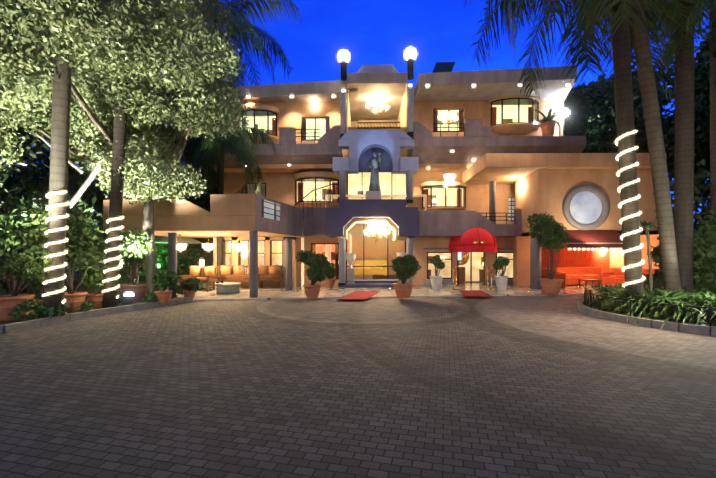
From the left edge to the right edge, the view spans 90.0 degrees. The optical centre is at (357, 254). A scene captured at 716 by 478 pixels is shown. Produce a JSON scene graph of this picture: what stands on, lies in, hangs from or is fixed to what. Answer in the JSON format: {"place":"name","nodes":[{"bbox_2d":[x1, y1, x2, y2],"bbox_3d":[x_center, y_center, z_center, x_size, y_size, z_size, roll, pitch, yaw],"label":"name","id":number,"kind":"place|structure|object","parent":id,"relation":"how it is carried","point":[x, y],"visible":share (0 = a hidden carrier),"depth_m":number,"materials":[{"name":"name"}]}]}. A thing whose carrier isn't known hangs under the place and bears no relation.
{"place":"outdoors","nodes":[
{"label":"outdoors","id":0,"kind":"place"},
{"bbox_2d":[0,297,181,324],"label":"garden bed soil","id":1,"kind":"structure","parent":0,"point":[123,303],"depth_m":9.97,"materials":[{"name":"brown soil"}]},
{"bbox_2d":[25,265,44,302],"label":"pot shrub","id":2,"kind":"object","parent":1,"relation":"on","point":[37,285],"visible":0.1,"depth_m":8.47,"materials":[{"name":"green plant"}]},
{"bbox_2d":[0,206,72,320],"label":"pot shrub","id":3,"kind":"object","parent":1,"relation":"on","point":[19,232],"visible":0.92,"depth_m":7.66,"materials":[{"name":"green plant"}]},
{"bbox_2d":[42,0,71,317],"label":"palm","id":4,"kind":"object","parent":1,"relation":"on","point":[60,128],"visible":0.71,"depth_m":7.88,"materials":[{"name":"brown plant"}]},
{"bbox_2d":[42,191,68,302],"bbox_3d":[-6.720,-0.170,7.969,0.459,2.507,0.436,0,0,1],"label":"rope light","id":5,"kind":"object","parent":4,"relation":"attached to","point":[48,231],"visible":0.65,"depth_m":7.83,"materials":[{"name":"white plastic"}]},
{"bbox_2d":[23,204,105,312],"bbox_3d":[-7.329,0.076,8.740,2.017,2.677,1.579,0,0,36],"label":"pot shrub","id":6,"kind":"object","parent":1,"relation":"on","point":[80,246],"visible":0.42,"depth_m":8.70,"materials":[{"name":"green plant"}]},
{"bbox_2d":[3,260,143,318],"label":"bed flowers","id":7,"kind":"object","parent":1,"relation":"on","point":[4,277],"visible":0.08,"depth_m":8.22,"materials":[{"name":"red plant"}]},
{"bbox_2d":[7,284,184,320],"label":"ground cover plants","id":8,"kind":"object","parent":1,"relation":"on","point":[38,311],"visible":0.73,"depth_m":7.81,"materials":[{"name":"green plant"}]},
{"bbox_2d":[74,252,122,307],"bbox_3d":[-6.950,0.663,9.705,0.940,1.504,1.046,0,0,1],"label":"pot shrub","id":9,"kind":"object","parent":1,"relation":"on","point":[94,280],"visible":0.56,"depth_m":9.43,"materials":[{"name":"green plant"}]},
{"bbox_2d":[0,0,252,300],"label":"tree","id":10,"kind":"object","parent":1,"relation":"on","point":[185,100],"visible":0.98,"depth_m":9.20,"materials":[{"name":"green plant"}]},
{"bbox_2d":[35,133,111,207],"bbox_3d":[-7.994,-1.659,9.699,2.825,3.791,0.721,0,0,-10],"label":"leaning tree","id":11,"kind":"object","parent":10,"relation":"attached to","point":[74,199],"visible":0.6,"depth_m":9.95,"materials":[{"name":"brown plant"}]},
{"bbox_2d":[95,228,157,301],"bbox_3d":[-6.839,0.311,10.799,1.611,2.208,1.570,0,0,1],"label":"pot shrub","id":12,"kind":"object","parent":1,"relation":"on","point":[133,249],"visible":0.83,"depth_m":10.61,"materials":[{"name":"green plant"}]},
{"bbox_2d":[125,294,132,304],"bbox_3d":[-6.288,1.255,9.831,0.200,0.320,0.190,0,0,1],"label":"garden floodlight","id":13,"kind":"object","parent":1,"relation":"on","point":[128,298],"visible":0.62,"depth_m":9.78,"materials":[{"name":"black metal"}]},
{"bbox_2d":[102,1,209,307],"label":"palm","id":14,"kind":"object","parent":1,"relation":"on","point":[110,299],"visible":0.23,"depth_m":9.31,"materials":[{"name":"brown plant"}]},
{"bbox_2d":[102,216,123,297],"bbox_3d":[-6.411,0.008,9.368,0.473,2.250,0.374,0,0,-32],"label":"light rope","id":15,"kind":"object","parent":14,"relation":"attached to","point":[105,261],"visible":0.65,"depth_m":9.23,"materials":[{"name":"white"}]},
{"bbox_2d":[152,269,179,302],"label":"pot shrub","id":16,"kind":"object","parent":1,"relation":"on","point":[162,280],"visible":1,"depth_m":10.48,"materials":[{"name":"green plant"}]},
{"bbox_2d":[139,0,301,265],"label":"tall palm","id":17,"kind":"object","parent":1,"relation":"on","point":[246,26],"visible":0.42,"depth_m":19.17,"materials":[{"name":"green plant"}]},
{"bbox_2d":[0,265,200,296],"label":"garden bed soil","id":18,"kind":"structure","parent":0,"point":[79,288],"depth_m":15.67,"materials":[{"name":"brown soil"}]},
{"bbox_2d":[33,49,162,286],"bbox_3d":[-11.080,-4.114,15.988,7.093,11.079,6.282,0,0,1],"label":"palm","id":19,"kind":"object","parent":18,"relation":"on","point":[105,235],"depth_m":15.96,"materials":[{"name":"green plant"}]},
{"bbox_2d":[95,176,144,280],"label":"hedge tree trunks","id":20,"kind":"object","parent":18,"relation":"on","point":[143,265],"visible":0.02,"depth_m":19.39,"materials":[{"name":"brown plant"}]},
{"bbox_2d":[96,234,207,281],"bbox_3d":[-10.629,-0.143,19.901,7.531,4.725,4.190,0,0,1],"label":"garden foliage","id":21,"kind":"object","parent":18,"relation":"on","point":[161,246],"visible":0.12,"depth_m":19.22,"materials":[{"name":"green plant"}]},
{"bbox_2d":[155,236,201,243],"bbox_3d":[-9.062,0.175,17.700,2.587,2.560,2.587,0,0,23],"label":"garden parasol","id":22,"kind":"object","parent":18,"relation":"on","point":[161,239],"visible":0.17,"depth_m":17.07,"materials":[{"name":"white fabric"}]},
{"bbox_2d":[1,0,710,223],"label":"sky","id":23,"kind":"structure","parent":0,"point":[371,31],"materials":[{"name":"blue"}]},
{"bbox_2d":[0,256,715,477],"bbox_3d":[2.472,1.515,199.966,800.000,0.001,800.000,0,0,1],"label":"paved driveway","id":24,"kind":"structure","parent":0,"point":[505,387],"depth_m":3.91,"materials":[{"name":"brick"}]},
{"bbox_2d":[0,91,189,298],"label":"hedge trees","id":25,"kind":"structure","parent":24,"relation":"on","point":[23,187],"depth_m":13.39,"materials":[{"name":"green plant"}]},
{"bbox_2d":[96,126,216,280],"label":"hedge trees","id":26,"kind":"object","parent":24,"relation":"on","point":[190,256],"visible":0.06,"depth_m":19.10,"materials":[{"name":"green plant"}]},
{"bbox_2d":[0,297,715,335],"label":"kerb garden beds","id":27,"kind":"object","parent":24,"relation":"on","point":[581,307],"visible":0.62,"depth_m":7.89,"materials":[{"name":"grey concrete"}]},
{"bbox_2d":[213,237,512,285],"bbox_3d":[0.645,0.382,18.585,15.000,2.879,3.461,0,0,-5],"label":"warm hotel interior","id":28,"kind":"object","parent":24,"relation":"on","point":[476,262],"depth_m":19.61,"materials":[{"name":"brown"}]},
{"bbox_2d":[459,252,469,264],"bbox_3d":[5.369,0.065,18.789,1.000,1.000,0.050,0,0,1],"label":"gold door emblem","id":29,"kind":"object","parent":28,"relation":"attached to","point":[465,256],"depth_m":18.78,"materials":[{"name":"gold metal"}]},
{"bbox_2d":[355,261,386,275],"bbox_3d":[0.720,0.770,20.399,1.800,0.850,0.850,0,0,1],"label":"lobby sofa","id":30,"kind":"object","parent":24,"relation":"on","point":[375,269],"depth_m":19.99,"materials":[{"name":"yellow fabric"}]},
{"bbox_2d":[145,283,601,301],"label":"patio floor","id":31,"kind":"structure","parent":24,"relation":"on","point":[298,292],"depth_m":13.78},
{"bbox_2d":[179,265,219,291],"bbox_3d":[-6.495,0.952,14.695,1.500,1.005,0.700,0,0,21],"label":"veranda bench","id":32,"kind":"object","parent":31,"relation":"on","point":[210,275],"visible":0.92,"depth_m":14.62,"materials":[{"name":"orange fabric"}]},
{"bbox_2d":[215,282,240,293],"bbox_3d":[-4.955,1.275,13.646,0.924,0.360,0.924,0,0,-22],"label":"stone planter","id":33,"kind":"object","parent":31,"relation":"on","point":[228,288],"visible":1,"depth_m":13.30,"materials":[{"name":"grey stone"}]},
{"bbox_2d":[213,265,262,288],"bbox_3d":[-5.151,0.952,15.399,1.900,1.005,0.700,0,0,1],"label":"veranda bench","id":34,"kind":"object","parent":31,"relation":"on","point":[238,275],"visible":0.62,"depth_m":15.46,"materials":[{"name":"orange fabric"}]},
{"bbox_2d":[346,253,355,283],"bbox_3d":[-0.323,0.622,16.287,0.518,1.431,0.518,0,0,1],"label":"pedestal urn","id":35,"kind":"object","parent":31,"relation":"on","point":[350,257],"visible":0.98,"depth_m":16.13,"materials":[{"name":"stone"}]},
{"bbox_2d":[397,253,405,281],"bbox_3d":[1.977,0.622,16.258,0.518,1.431,0.518,0,0,1],"label":"entrance urn","id":36,"kind":"object","parent":31,"relation":"on","point":[401,254],"visible":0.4,"depth_m":16.08,"materials":[{"name":"stone"}]},
{"bbox_2d":[391,254,420,298],"bbox_3d":[1.599,0.709,12.078,1.039,1.492,1.213,0,0,1],"label":"potted plant","id":37,"kind":"object","parent":31,"relation":"on","point":[406,266],"visible":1,"depth_m":11.82,"materials":[{"name":"green plant"}]},
{"bbox_2d":[430,255,444,290],"bbox_3d":[3.193,0.724,14.497,0.552,1.462,0.812,0,0,35],"label":"urn planter","id":38,"kind":"object","parent":31,"relation":"on","point":[436,279],"visible":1,"depth_m":14.36,"materials":[{"name":"white ceramic"}]},
{"bbox_2d":[103,87,665,286],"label":"stucco hotel walls","id":39,"kind":"structure","parent":24,"relation":"on","point":[536,183],"depth_m":16.69,"materials":[{"name":"paint"}]},
{"bbox_2d":[177,234,186,250],"bbox_3d":[-7.078,-0.477,14.274,0.492,0.669,0.492,0,0,1],"label":"pendant lamp","id":40,"kind":"object","parent":39,"relation":"hanging from","point":[181,246],"visible":0.83,"depth_m":14.15,"materials":[{"name":"white glass"}]},
{"bbox_2d":[181,277,200,298],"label":"potted plant","id":41,"kind":"object","parent":39,"relation":"on","point":[189,285],"visible":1,"depth_m":11.53,"materials":[{"name":"green plant"}]},
{"bbox_2d":[200,257,203,288],"bbox_3d":[-6.658,0.775,15.268,0.203,1.360,0.203,0,0,23],"label":"table lamp","id":42,"kind":"object","parent":39,"relation":"on","point":[201,261],"visible":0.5,"depth_m":15.21,"materials":[{"name":"white metal"}]},
{"bbox_2d":[202,234,214,250],"bbox_3d":[-5.958,-0.477,14.259,0.492,0.669,0.492,0,0,1],"label":"pendant lamp","id":43,"kind":"object","parent":39,"relation":"hanging from","point":[208,246],"visible":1,"depth_m":14.12,"materials":[{"name":"white glass"}]},
{"bbox_2d":[161,125,276,282],"bbox_3d":[-6.146,-2.337,16.211,4.843,7.506,5.174,0,0,1],"label":"palm","id":44,"kind":"object","parent":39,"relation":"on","point":[241,144],"visible":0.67,"depth_m":15.70,"materials":[{"name":"green plant"}]},
{"bbox_2d":[232,235,243,250],"bbox_3d":[-4.775,-0.477,14.244,0.492,0.669,0.492,0,0,1],"label":"pendant lamp","id":45,"kind":"object","parent":39,"relation":"hanging from","point":[238,246],"visible":1,"depth_m":14.09,"materials":[{"name":"white glass"}]},
{"bbox_2d":[179,184,351,273],"bbox_3d":[-1.842,-0.633,19.815,31.834,6.628,4.750,0,0,15],"label":"hotel interior","id":46,"kind":"object","parent":39,"relation":"on","point":[349,246],"depth_m":20.59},
{"bbox_2d":[258,265,282,288],"bbox_3d":[-3.907,0.952,15.571,1.200,1.005,0.700,0,0,-14],"label":"veranda bench","id":47,"kind":"object","parent":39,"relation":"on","point":[275,272],"visible":0.79,"depth_m":15.55,"materials":[{"name":"orange fabric"}]},
{"bbox_2d":[295,249,328,297],"bbox_3d":[-1.530,0.626,12.117,1.105,1.658,0.914,0,0,39],"label":"potted plant","id":48,"kind":"object","parent":39,"relation":"on","point":[317,263],"visible":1,"depth_m":11.94,"materials":[{"name":"green plant"}]},
{"bbox_2d":[323,261,336,287],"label":"potted shrub","id":49,"kind":"object","parent":39,"relation":"on","point":[329,271],"visible":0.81,"depth_m":15.60,"materials":[{"name":"green plant"}]},
{"bbox_2d":[338,50,349,61],"bbox_3d":[-0.693,-9.558,17.292,0.588,0.588,0.588,0,0,1],"label":"globe lamp","id":50,"kind":"object","parent":39,"relation":"on","point":[343,55],"visible":0.77,"depth_m":17.08,"materials":[{"name":"white glass"}]},
{"bbox_2d":[185,58,515,245],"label":"hotel railings","id":51,"kind":"object","parent":39,"relation":"attached to","point":[410,66],"visible":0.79,"depth_m":16.78,"materials":[{"name":"metal"}]},
{"bbox_2d":[337,84,406,240],"bbox_3d":[0.709,-4.404,18.644,3.201,7.460,5.300,0,0,1],"label":"decorative trim","id":52,"kind":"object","parent":39,"relation":"attached to","point":[402,120],"visible":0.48,"depth_m":17.16,"materials":[{"name":"beige paint"}]},
{"bbox_2d":[327,64,417,287],"bbox_3d":[0.644,-3.968,17.525,3.961,10.846,4.100,0,0,1],"label":"navy hotel portal","id":53,"kind":"object","parent":39,"relation":"attached to","point":[400,215],"visible":0.56,"depth_m":15.49,"materials":[{"name":"blue paint"}]},
{"bbox_2d":[368,152,381,190],"bbox_3d":[0.767,-3.755,16.195,0.641,1.816,0.461,0,0,1],"label":"bronze niche statue","id":54,"kind":"object","parent":39,"relation":"on","point":[374,162],"visible":0.98,"depth_m":16.10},
{"bbox_2d":[325,194,426,262],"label":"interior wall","id":55,"kind":"structure","parent":39,"relation":"on","point":[327,249],"depth_m":17.95,"materials":[{"name":"beige"}]},
{"bbox_2d":[333,129,418,173],"bbox_3d":[0.796,-4.743,16.473,3.876,1.909,0.700,0,0,1],"label":"hotel niche frame","id":56,"kind":"object","parent":39,"relation":"attached to","point":[358,143],"visible":0.94,"depth_m":16.27,"materials":[{"name":"paint"}]},
{"bbox_2d":[339,86,413,282],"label":"blue hotel columns","id":57,"kind":"structure","parent":39,"relation":"attached to","point":[343,129],"depth_m":16.08,"materials":[{"name":"blue paint"}]},
{"bbox_2d":[365,224,388,241],"bbox_3d":[0.872,-1.171,16.302,1.093,1.177,1.073,0,0,1],"label":"chandelier","id":58,"kind":"object","parent":39,"relation":"attached to","point":[382,227],"visible":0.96,"depth_m":16.22,"materials":[{"name":"white glass"}]},
{"bbox_2d":[366,98,387,115],"bbox_3d":[0.997,-7.979,18.370,0.864,1.758,0.859,0,0,34],"label":"chandelier","id":59,"kind":"object","parent":39,"relation":"attached to","point":[377,107],"visible":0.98,"depth_m":18.32,"materials":[{"name":"white glass"}]},
{"bbox_2d":[297,172,462,206],"bbox_3d":[1.145,-3.305,20.169,8.578,1.935,4.000,0,0,1],"label":"cream hotel interior","id":60,"kind":"object","parent":39,"relation":"on","point":[399,184],"depth_m":20.61,"materials":[{"name":"beige paint"}]},
{"bbox_2d":[224,97,538,285],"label":"hotel window frames","id":61,"kind":"structure","parent":39,"relation":"in","point":[410,134],"depth_m":17.76,"materials":[{"name":"brown wood"}]},
{"bbox_2d":[224,99,537,278],"bbox_3d":[1.491,-3.181,17.514,15.459,9.314,2.380,0,0,1],"label":"window glass","id":62,"kind":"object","parent":61,"relation":"in","point":[381,190],"depth_m":17.64,"materials":[{"name":"glass"}]},
{"bbox_2d":[241,105,531,138],"bbox_3d":[1.530,-7.033,20.239,15.500,2.160,3.250,0,0,1],"label":"pale hotel interior","id":63,"kind":"object","parent":39,"relation":"on","point":[511,109],"depth_m":20.34,"materials":[{"name":"beige"}]},
{"bbox_2d":[223,103,560,135],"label":"hotel downpipes","id":64,"kind":"object","parent":39,"relation":"attached to","point":[559,120],"visible":0.02,"depth_m":18.38,"materials":[{"name":"white metal"}]},
{"bbox_2d":[220,66,576,130],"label":"roof","id":65,"kind":"structure","parent":39,"relation":"on","point":[362,90],"depth_m":17.51,"materials":[{"name":"beige paint"}]},
{"bbox_2d":[247,84,568,168],"bbox_3d":[2.152,-4.528,16.780,15.438,7.500,3.550,0,0,1],"label":"ceiling light","id":66,"kind":"object","parent":65,"relation":"attached to","point":[314,105],"visible":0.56,"depth_m":17.93,"materials":[{"name":"white glass"}]},
{"bbox_2d":[224,119,585,236],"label":"grey hotel bands","id":67,"kind":"object","parent":39,"relation":"attached to","point":[477,141],"visible":0.65,"depth_m":16.52,"materials":[{"name":"grey paint"}]},
{"bbox_2d":[404,47,416,59],"bbox_3d":[2.527,-9.654,17.250,0.588,0.588,0.588,0,0,1],"label":"globe lamp","id":68,"kind":"object","parent":39,"relation":"on","point":[410,52],"visible":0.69,"depth_m":17.04,"materials":[{"name":"white glass"}]},
{"bbox_2d":[336,290,492,299],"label":"entrance rug borders","id":69,"kind":"object","parent":39,"relation":"on","point":[463,294],"visible":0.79,"depth_m":12.36,"materials":[{"name":"red fabric"}]},
{"bbox_2d":[341,290,488,298],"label":"entrance rugs","id":70,"kind":"object","parent":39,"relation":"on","point":[360,294],"visible":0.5,"depth_m":12.95,"materials":[{"name":"red carpet"}]},
{"bbox_2d":[432,62,454,72],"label":"solar panel","id":71,"kind":"structure","parent":39,"relation":"on","point":[444,67],"depth_m":19.86,"materials":[{"name":"black"}]},
{"bbox_2d":[439,112,456,123],"bbox_3d":[4.977,-7.702,19.819,0.803,0.929,0.798,0,0,34],"label":"chandelier","id":72,"kind":"object","parent":39,"relation":"on","point":[450,117],"depth_m":19.80,"materials":[{"name":"white glass"}]},
{"bbox_2d":[444,168,455,183],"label":"chandelier","id":73,"kind":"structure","parent":39,"relation":"attached to","point":[449,177],"depth_m":17.06,"materials":[{"name":"white glass"}]},
{"bbox_2d":[450,266,494,289],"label":"stanchions with ropes","id":74,"kind":"object","parent":39,"relation":"on","point":[455,271],"visible":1,"depth_m":15.05,"materials":[{"name":"gold metal"}]},
{"bbox_2d":[449,228,496,246],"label":"awning","id":75,"kind":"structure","parent":39,"relation":"attached to","point":[470,237],"depth_m":16.35,"materials":[{"name":"red fabric"}]},
{"bbox_2d":[449,246,496,251],"bbox_3d":[5.489,-0.249,16.678,2.249,0.280,1.068,0,0,1],"label":"valance","id":76,"kind":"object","parent":75,"relation":"attached to","point":[472,248],"depth_m":16.27,"materials":[{"name":"red fabric"}]},
{"bbox_2d":[492,256,509,290],"bbox_3d":[5.759,0.733,14.476,0.717,1.445,0.536,0,0,1],"label":"urn planter","id":77,"kind":"object","parent":39,"relation":"on","point":[501,282],"visible":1,"depth_m":14.37,"materials":[{"name":"white ceramic"}]},
{"bbox_2d":[531,108,574,135],"bbox_3d":[9.237,-6.433,17.272,2.182,1.280,2.408,0,0,1],"label":"potted agave","id":78,"kind":"object","parent":39,"relation":"on","point":[547,125],"visible":0.96,"depth_m":17.23,"materials":[{"name":"ceramic"}]},
{"bbox_2d":[543,268,565,288],"bbox_3d":[8.611,1.030,15.685,0.850,0.850,0.950,0,0,31],"label":"lounge armchair","id":79,"kind":"object","parent":39,"relation":"on","point":[556,276],"visible":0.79,"depth_m":15.22,"materials":[{"name":"fabric"}]},
{"bbox_2d":[553,267,609,285],"bbox_3d":[10.486,1.030,16.873,2.200,0.850,0.850,0,0,1],"label":"sofa","id":80,"kind":"object","parent":39,"relation":"on","point":[573,274],"visible":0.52,"depth_m":16.80,"materials":[{"name":"orange fabric"}]},
{"bbox_2d":[570,191,601,223],"bbox_3d":[9.444,-1.952,14.881,1.380,1.380,0.001,0,0,1],"label":"round window","id":81,"kind":"structure","parent":39,"relation":"attached to","point":[585,207],"depth_m":14.88,"materials":[{"name":"glass"}]},
{"bbox_2d":[577,279,601,288],"bbox_3d":[9.982,1.260,15.455,0.700,0.390,0.600,0,0,1],"label":"table","id":82,"kind":"object","parent":39,"relation":"on","point":[586,280],"visible":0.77,"depth_m":15.38,"materials":[{"name":"brown wood"}]},
{"bbox_2d":[562,230,622,248],"bbox_3d":[9.410,-0.626,14.406,2.475,0.817,0.912,0,0,1],"label":"awning","id":83,"kind":"object","parent":39,"relation":"attached to","point":[593,236],"visible":0.88,"depth_m":14.17,"materials":[{"name":"red fabric"}]},
{"bbox_2d":[599,268,657,285],"bbox_3d":[11.839,1.030,15.741,0.850,0.850,2.000,0,0,-14],"label":"lounge sofa","id":84,"kind":"object","parent":39,"relation":"on","point":[616,275],"visible":0.31,"depth_m":16.00,"materials":[{"name":"orange fabric"}]},
{"bbox_2d":[526,212,570,294],"bbox_3d":[7.101,-0.072,13.380,1.438,3.053,1.387,0,0,1],"label":"topiary pot","id":85,"kind":"object","parent":24,"relation":"on","point":[550,234],"visible":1,"depth_m":13.11,"materials":[{"name":"ceramic"}]},
{"bbox_2d":[598,105,709,242],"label":"hedge trees","id":86,"kind":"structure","parent":24,"relation":"on","point":[701,147],"depth_m":16.82,"materials":[{"name":"green plant"}]},
{"bbox_2d":[130,181,609,297],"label":"grey hotel columns","id":87,"kind":"structure","parent":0,"point":[535,264],"depth_m":14.75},
{"bbox_2d":[259,119,512,264],"bbox_3d":[1.564,-3.104,21.913,14.597,9.345,2.800,0,0,1],"label":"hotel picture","id":88,"kind":"object","parent":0,"point":[360,193],"visible":0.02,"depth_m":20.63},
{"bbox_2d":[261,197,514,221],"bbox_3d":[2.299,-2.070,15.263,11.234,1.649,5.781,0,0,1],"label":"hotel glass block","id":89,"kind":"object","parent":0,"point":[270,210],"visible":0.74,"depth_m":13.36,"materials":[{"name":"glass"}]},
{"bbox_2d":[319,119,482,281],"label":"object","id":90,"kind":"object","parent":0,"point":[429,272],"depth_m":21.17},
{"bbox_2d":[233,107,609,277],"bbox_3d":[3.847,-3.006,20.449,20.637,9.960,5.470,0,0,1],"label":"hotel curtain","id":91,"kind":"object","parent":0,"point":[581,257],"visible":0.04,"depth_m":17.86,"materials":[{"name":"fabric"}]},
{"bbox_2d":[459,267,464,282],"bbox_3d":[5.139,1.040,18.142,0.583,0.850,0.050,0,0,1],"label":"panel","id":92,"kind":"object","parent":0,"point":[461,274],"visible":0.43,"depth_m":18.11,"materials":[{"name":"brown wood"}]},
{"bbox_2d":[338,191,622,263],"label":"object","id":93,"kind":"object","parent":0,"point":[372,194],"visible":0.79,"depth_m":15.97,"materials":[{"name":"white"}]},
{"bbox_2d":[563,72,638,152],"bbox_3d":[17.220,-5.800,26.905,7.021,14.681,7.970,0,0,-37],"label":"tree","id":94,"kind":"object","parent":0,"point":[575,100],"visible":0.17,"depth_m":25.31,"materials":[{"name":"green plant"}]},
{"bbox_2d":[563,9,715,247],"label":"hedge trees","id":95,"kind":"object","parent":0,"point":[603,117],"visible":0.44,"depth_m":18.20,"materials":[{"name":"green plant"}]},
{"bbox_2d":[583,301,715,334],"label":"garden bed soil","id":96,"kind":"structure","parent":0,"point":[635,316],"depth_m":8.77,"materials":[{"name":"brown soil"}]},
{"bbox_2d":[463,0,715,315],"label":"palm tree","id":97,"kind":"object","parent":96,"relation":"on","point":[623,58],"visible":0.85,"depth_m":9.08,"materials":[{"name":"green plant"}]},
{"bbox_2d":[615,130,644,286],"bbox_3d":[6.406,-1.015,8.427,0.591,3.834,0.461,0,0,1],"label":"light rope","id":98,"kind":"object","parent":97,"relation":"attached to","point":[620,187],"visible":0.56,"depth_m":8.29,"materials":[{"name":"white"}]},
{"bbox_2d":[490,0,715,296],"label":"leaning palm","id":99,"kind":"object","parent":96,"relation":"on","point":[657,156],"visible":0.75,"depth_m":9.06,"materials":[{"name":"green plant"}]},
{"bbox_2d":[541,0,715,296],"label":"palm","id":100,"kind":"object","parent":96,"relation":"on","point":[684,162],"visible":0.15,"depth_m":9.47,"materials":[{"name":"green plant"}]},
{"bbox_2d":[584,285,715,325],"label":"garden fence","id":101,"kind":"object","parent":96,"relation":"on","point":[710,323],"visible":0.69,"depth_m":7.78,"materials":[{"name":"black"}]},
{"bbox_2d":[640,220,664,291],"bbox_3d":[7.527,0.247,9.254,0.827,2.336,0.859,0,0,35],"label":"dracaena plant","id":102,"kind":"object","parent":96,"relation":"on","point":[647,226],"visible":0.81,"depth_m":9.26,"materials":[{"name":"green plant"}]},
{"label":"garden bed soil","id":103,"kind":"structure","parent":0,"visible":0},
{"bbox_2d":[572,281,715,330],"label":"strap plants","id":104,"kind":"object","parent":103,"relation":"on","point":[702,296],"visible":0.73,"depth_m":7.98,"materials":[{"name":"green plant"}]},
{"bbox_2d":[604,0,715,259],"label":"palm","id":105,"kind":"object","parent":103,"relation":"on","point":[712,130],"visible":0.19,"depth_m":12.86,"materials":[{"name":"green plant"}]},
{"bbox_2d":[643,209,715,287],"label":"shrubs","id":106,"kind":"object","parent":103,"relation":"on","point":[704,255],"visible":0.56,"depth_m":10.67,"materials":[{"name":"green plant"}]},
{"bbox_2d":[699,256,715,283],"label":"statue stone","id":107,"kind":"object","parent":103,"relation":"on","point":[705,279],"visible":0.15,"depth_m":11.07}
]}

